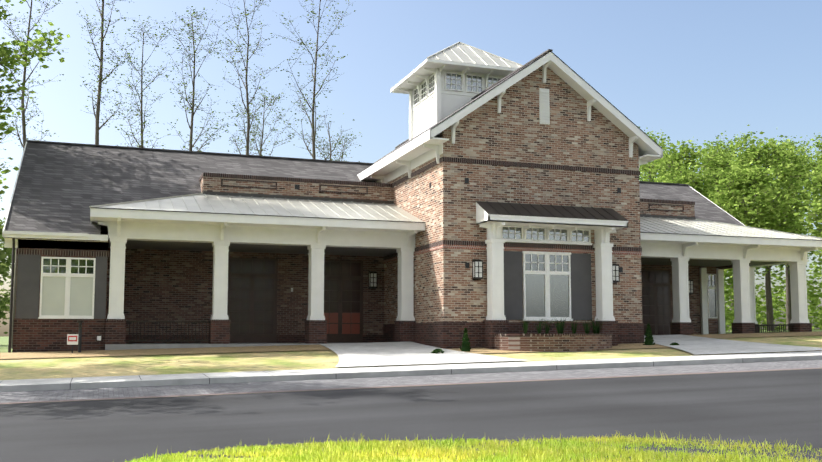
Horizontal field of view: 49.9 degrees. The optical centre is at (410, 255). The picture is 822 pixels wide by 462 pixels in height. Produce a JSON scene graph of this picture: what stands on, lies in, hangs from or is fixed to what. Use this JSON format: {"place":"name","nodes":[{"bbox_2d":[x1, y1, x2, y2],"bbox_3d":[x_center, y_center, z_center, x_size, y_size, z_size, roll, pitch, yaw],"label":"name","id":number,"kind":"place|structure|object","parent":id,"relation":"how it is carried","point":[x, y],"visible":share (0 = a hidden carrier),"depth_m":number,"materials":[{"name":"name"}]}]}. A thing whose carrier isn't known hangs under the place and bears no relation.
{"place":"outdoors","nodes":[
{"label":"outdoors","id":0,"kind":"place"},
{"bbox_2d":[0,74,18,201],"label":"tree","id":1,"kind":"object","parent":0,"point":[5,136],"depth_m":64.96,"materials":[{"name":"green plant"}]},
{"bbox_2d":[0,0,69,194],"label":"tree","id":2,"kind":"object","parent":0,"point":[6,52],"depth_m":34.29,"materials":[{"name":"green plant"}]},
{"bbox_2d":[0,369,821,461],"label":"road","id":3,"kind":"structure","parent":0,"point":[772,408],"depth_m":15.19,"materials":[{"name":"grey asphalt"}]},
{"bbox_2d":[0,367,821,403],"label":"road edge band","id":4,"kind":"object","parent":3,"relation":"on","point":[388,386],"visible":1,"depth_m":19.40,"materials":[{"name":"grey concrete"}]},
{"bbox_2d":[0,335,821,379],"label":"lawn","id":5,"kind":"structure","parent":0,"point":[58,367],"depth_m":25.08,"materials":[{"name":"green plant"}]},
{"bbox_2d":[0,331,821,358],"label":"mulch beds","id":6,"kind":"object","parent":5,"relation":"on","point":[48,354],"visible":0.62,"depth_m":28.16,"materials":[{"name":"soil"}]},
{"bbox_2d":[67,334,77,352],"bbox_3d":[-10.358,2.715,27.017,0.320,0.620,0.056,2,-5,-19],"label":"sign","id":7,"kind":"object","parent":6,"relation":"on","point":[72,339],"visible":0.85,"depth_m":27.01,"materials":[{"name":"white metal"}]},
{"bbox_2d":[77,321,83,351],"bbox_3d":[-10.226,2.517,27.262,0.200,1.020,0.275,2,-5,-19],"label":"fire department standpipe","id":8,"kind":"object","parent":6,"relation":"on","point":[79,335],"visible":0.83,"depth_m":27.26,"materials":[{"name":"black metal"}]},
{"bbox_2d":[494,334,611,351],"bbox_3d":[4.943,3.021,28.835,4.286,0.935,1.446,2,-5,-19],"label":"planter","id":9,"kind":"object","parent":5,"relation":"on","point":[555,342],"visible":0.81,"depth_m":28.18,"materials":[{"name":"brick"}]},
{"bbox_2d":[520,316,600,333],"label":"planter plants","id":10,"kind":"object","parent":9,"relation":"in","point":[560,329],"visible":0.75,"depth_m":28.93,"materials":[{"name":"green plant"}]},
{"bbox_2d":[431,323,678,353],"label":"shrubs","id":11,"kind":"object","parent":5,"relation":"on","point":[648,338],"visible":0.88,"depth_m":28.04,"materials":[{"name":"green plant"}]},
{"bbox_2d":[320,335,821,366],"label":"walkways","id":12,"kind":"structure","parent":5,"relation":"on","point":[377,354],"depth_m":28.03,"materials":[{"name":"concrete"}]},
{"bbox_2d":[0,351,821,385],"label":"sidewalk","id":13,"kind":"structure","parent":0,"point":[255,373],"depth_m":22.63,"materials":[{"name":"concrete"}]},
{"bbox_2d":[0,330,821,403],"bbox_3d":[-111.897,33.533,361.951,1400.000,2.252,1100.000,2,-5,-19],"label":"ground","id":14,"kind":"structure","parent":0,"point":[3,344],"depth_m":32.00,"materials":[{"name":"green plant"}]},
{"bbox_2d":[0,208,14,333],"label":"tree","id":15,"kind":"object","parent":14,"relation":"on","point":[3,262],"visible":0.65,"depth_m":81.70,"materials":[{"name":"green plant"}]},
{"bbox_2d":[0,217,15,318],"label":"tree","id":16,"kind":"object","parent":14,"relation":"on","point":[6,294],"depth_m":100.56,"materials":[{"name":"green plant"}]},
{"bbox_2d":[0,0,68,348],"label":"tree","id":17,"kind":"object","parent":14,"relation":"on","point":[23,125],"depth_m":55.84,"materials":[{"name":"green plant"}]},
{"bbox_2d":[3,231,88,352],"bbox_3d":[-12.089,1.428,27.464,3.750,4.260,1.260,2,-5,-19],"label":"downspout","id":18,"kind":"object","parent":14,"relation":"on","point":[13,260],"visible":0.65,"depth_m":27.21,"materials":[{"name":"white metal"}]},
{"bbox_2d":[76,0,135,144],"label":"tree","id":19,"kind":"object","parent":14,"relation":"on","point":[97,115],"depth_m":54.01,"materials":[{"name":"grey plant"}]},
{"bbox_2d":[108,15,174,148],"bbox_3d":[-18.807,-5.446,61.706,5.116,23.445,4.802,2,-5,-19],"label":"tree","id":20,"kind":"object","parent":14,"relation":"on","point":[141,112],"depth_m":62.05,"materials":[{"name":"grey plant"}]},
{"bbox_2d":[149,6,229,151],"bbox_3d":[-14.085,-5.449,55.877,5.336,22.078,4.932,2,-5,-19],"label":"tree","id":21,"kind":"object","parent":14,"relation":"on","point":[192,113],"depth_m":56.63,"materials":[{"name":"plant"}]},
{"bbox_2d":[213,0,284,154],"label":"tree","id":22,"kind":"object","parent":14,"relation":"on","point":[248,118],"depth_m":61.47,"materials":[{"name":"plant"}]},
{"bbox_2d":[235,87,301,155],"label":"tree","id":23,"kind":"object","parent":14,"relation":"on","point":[261,139],"depth_m":68.72,"materials":[{"name":"plant"}]},
{"bbox_2d":[270,0,355,159],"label":"tree","id":24,"kind":"object","parent":14,"relation":"on","point":[314,131],"depth_m":61.83,"materials":[{"name":"plant"}]},
{"bbox_2d":[309,113,353,159],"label":"bare tree","id":25,"kind":"object","parent":14,"relation":"on","point":[329,140],"depth_m":54.62,"materials":[{"name":"plant"}]},
{"bbox_2d":[301,132,364,162],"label":"tree","id":26,"kind":"object","parent":14,"relation":"on","point":[343,153],"depth_m":72.75,"materials":[{"name":"plant"}]},
{"bbox_2d":[12,66,732,351],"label":"building walls","id":27,"kind":"structure","parent":14,"relation":"on","point":[514,151],"depth_m":31.13,"materials":[{"name":"brick"}]},
{"bbox_2d":[15,225,725,342],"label":"windows and doors","id":28,"kind":"structure","parent":27,"relation":"in","point":[552,286],"depth_m":30.66,"materials":[{"name":"white glass"}]},
{"bbox_2d":[3,49,744,240],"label":"shingle roofs","id":29,"kind":"structure","parent":27,"relation":"on","point":[62,187],"depth_m":33.02,"materials":[{"name":"grey"}]},
{"bbox_2d":[390,42,522,139],"bbox_3d":[2.118,-6.633,38.426,4.818,5.492,4.818,2,-5,-19],"label":"cupola","id":30,"kind":"object","parent":29,"relation":"on","point":[437,87],"visible":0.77,"depth_m":36.89,"materials":[{"name":"white wood"}]},
{"bbox_2d":[97,259,693,339],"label":"wall lanterns","id":31,"kind":"object","parent":27,"relation":"attached to","point":[477,269],"depth_m":31.02,"materials":[{"name":"brown metal"}]},
{"bbox_2d":[2,52,821,323],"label":"white trim","id":32,"kind":"structure","parent":27,"relation":"attached to","point":[221,233],"depth_m":30.53,"materials":[{"name":"white paint"}]},
{"bbox_2d":[90,191,821,240],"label":"metal roofs","id":33,"kind":"structure","parent":32,"relation":"on","point":[210,202],"depth_m":31.16,"materials":[{"name":"grey metal"}]},
{"bbox_2d":[0,360,821,402],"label":"pan","id":34,"kind":"object","parent":14,"relation":"on","point":[77,394],"visible":0.87,"depth_m":20.61,"materials":[{"name":"grey concrete"}]},
{"bbox_2d":[0,355,821,391],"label":"kerb","id":35,"kind":"structure","parent":14,"relation":"on","point":[64,386],"depth_m":21.70,"materials":[{"name":"concrete"}]},
{"bbox_2d":[105,239,783,349],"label":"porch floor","id":36,"kind":"structure","parent":14,"relation":"on","point":[167,245],"depth_m":31.66,"materials":[{"name":"concrete"}]},
{"bbox_2d":[105,319,811,348],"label":"brick piers","id":37,"kind":"structure","parent":14,"relation":"on","point":[219,331],"depth_m":30.23,"materials":[{"name":"brown brick"}]},
{"bbox_2d":[126,321,792,341],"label":"porch railings","id":38,"kind":"object","parent":37,"relation":"on","point":[774,328],"visible":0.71,"depth_m":29.09,"materials":[{"name":"brown metal"}]},
{"bbox_2d":[639,138,673,182],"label":"green tree","id":39,"kind":"object","parent":14,"relation":"on","point":[659,159],"depth_m":80.60,"materials":[{"name":"green plant"}]},
{"bbox_2d":[638,126,676,181],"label":"green tree","id":40,"kind":"object","parent":14,"relation":"on","point":[653,136],"depth_m":73.92,"materials":[{"name":"green plant"}]},
{"bbox_2d":[641,136,713,199],"bbox_3d":[16.240,-1.261,52.614,4.783,11.593,4.789,2,-5,-19],"label":"green tree","id":41,"kind":"object","parent":14,"relation":"on","point":[676,155],"depth_m":52.76,"materials":[{"name":"green plant"}]},
{"bbox_2d":[654,160,721,198],"bbox_3d":[15.308,-0.569,49.979,4.929,9.808,4.542,2,-5,-19],"label":"green tree","id":42,"kind":"object","parent":14,"relation":"on","point":[683,178],"depth_m":49.57,"materials":[{"name":"green plant"}]},
{"bbox_2d":[691,140,740,276],"bbox_3d":[20.055,-1.475,58.561,4.753,12.939,5.076,2,-5,-19],"label":"green tree","id":43,"kind":"object","parent":14,"relation":"on","point":[715,158],"depth_m":58.59,"materials":[{"name":"green plant"}]},
{"bbox_2d":[702,149,742,315],"bbox_3d":[23.278,-1.105,64.817,5.242,13.449,5.502,2,-5,-19],"label":"green tree","id":44,"kind":"object","parent":14,"relation":"on","point":[727,164],"depth_m":64.23,"materials":[{"name":"green plant"}]},
{"bbox_2d":[695,136,749,189],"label":"green tree","id":45,"kind":"object","parent":14,"relation":"on","point":[726,150],"visible":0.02,"depth_m":84.29,"materials":[{"name":"green plant"}]},
{"bbox_2d":[698,124,752,179],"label":"green tree","id":46,"kind":"object","parent":14,"relation":"on","point":[722,147],"depth_m":78.40,"materials":[{"name":"green plant"}]},
{"bbox_2d":[709,155,800,279],"bbox_3d":[17.374,-0.667,45.373,4.060,9.148,5.849,2,-5,-19],"label":"green tree","id":47,"kind":"object","parent":14,"relation":"on","point":[743,181],"depth_m":45.41,"materials":[{"name":"green plant"}]},
{"bbox_2d":[717,131,814,330],"bbox_3d":[19.211,-1.425,48.992,4.998,11.178,5.048,2,-5,-19],"label":"green tree","id":48,"kind":"object","parent":14,"relation":"on","point":[752,151],"depth_m":48.32,"materials":[{"name":"green plant"}]},
{"bbox_2d":[724,261,821,330],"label":"brush leaves","id":49,"kind":"object","parent":14,"relation":"on","point":[813,298],"visible":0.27,"depth_m":62.18,"materials":[{"name":"green plant"}]},
{"bbox_2d":[762,141,821,329],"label":"green tree","id":50,"kind":"object","parent":14,"relation":"on","point":[796,163],"depth_m":52.80,"materials":[{"name":"green plant"}]},
{"bbox_2d":[769,142,814,260],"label":"green tree","id":51,"kind":"object","parent":14,"relation":"on","point":[798,190],"depth_m":87.33,"materials":[{"name":"green plant"}]},
{"bbox_2d":[793,162,821,272],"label":"green tree","id":52,"kind":"object","parent":14,"relation":"on","point":[809,184],"depth_m":42.23,"materials":[{"name":"green plant"}]},
{"bbox_2d":[799,133,821,237],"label":"green tree","id":53,"kind":"object","parent":14,"relation":"on","point":[816,155],"depth_m":63.98,"materials":[{"name":"green plant"}]},
{"bbox_2d":[803,150,821,256],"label":"green tree","id":54,"kind":"object","parent":14,"relation":"on","point":[817,185],"visible":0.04,"depth_m":71.19,"materials":[{"name":"green plant"}]},
{"bbox_2d":[0,0,821,336],"label":"sky","id":55,"kind":"structure","parent":0,"point":[683,70],"materials":[{"name":"blue"}]},
{"bbox_2d":[125,430,821,461],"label":"island grass","id":56,"kind":"structure","parent":0,"point":[569,448],"depth_m":11.32,"materials":[{"name":"green plant"}]},
{"bbox_2d":[764,135,815,234],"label":"green tree","id":57,"kind":"object","parent":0,"point":[793,144],"depth_m":81.69,"materials":[{"name":"green plant"}]}
]}

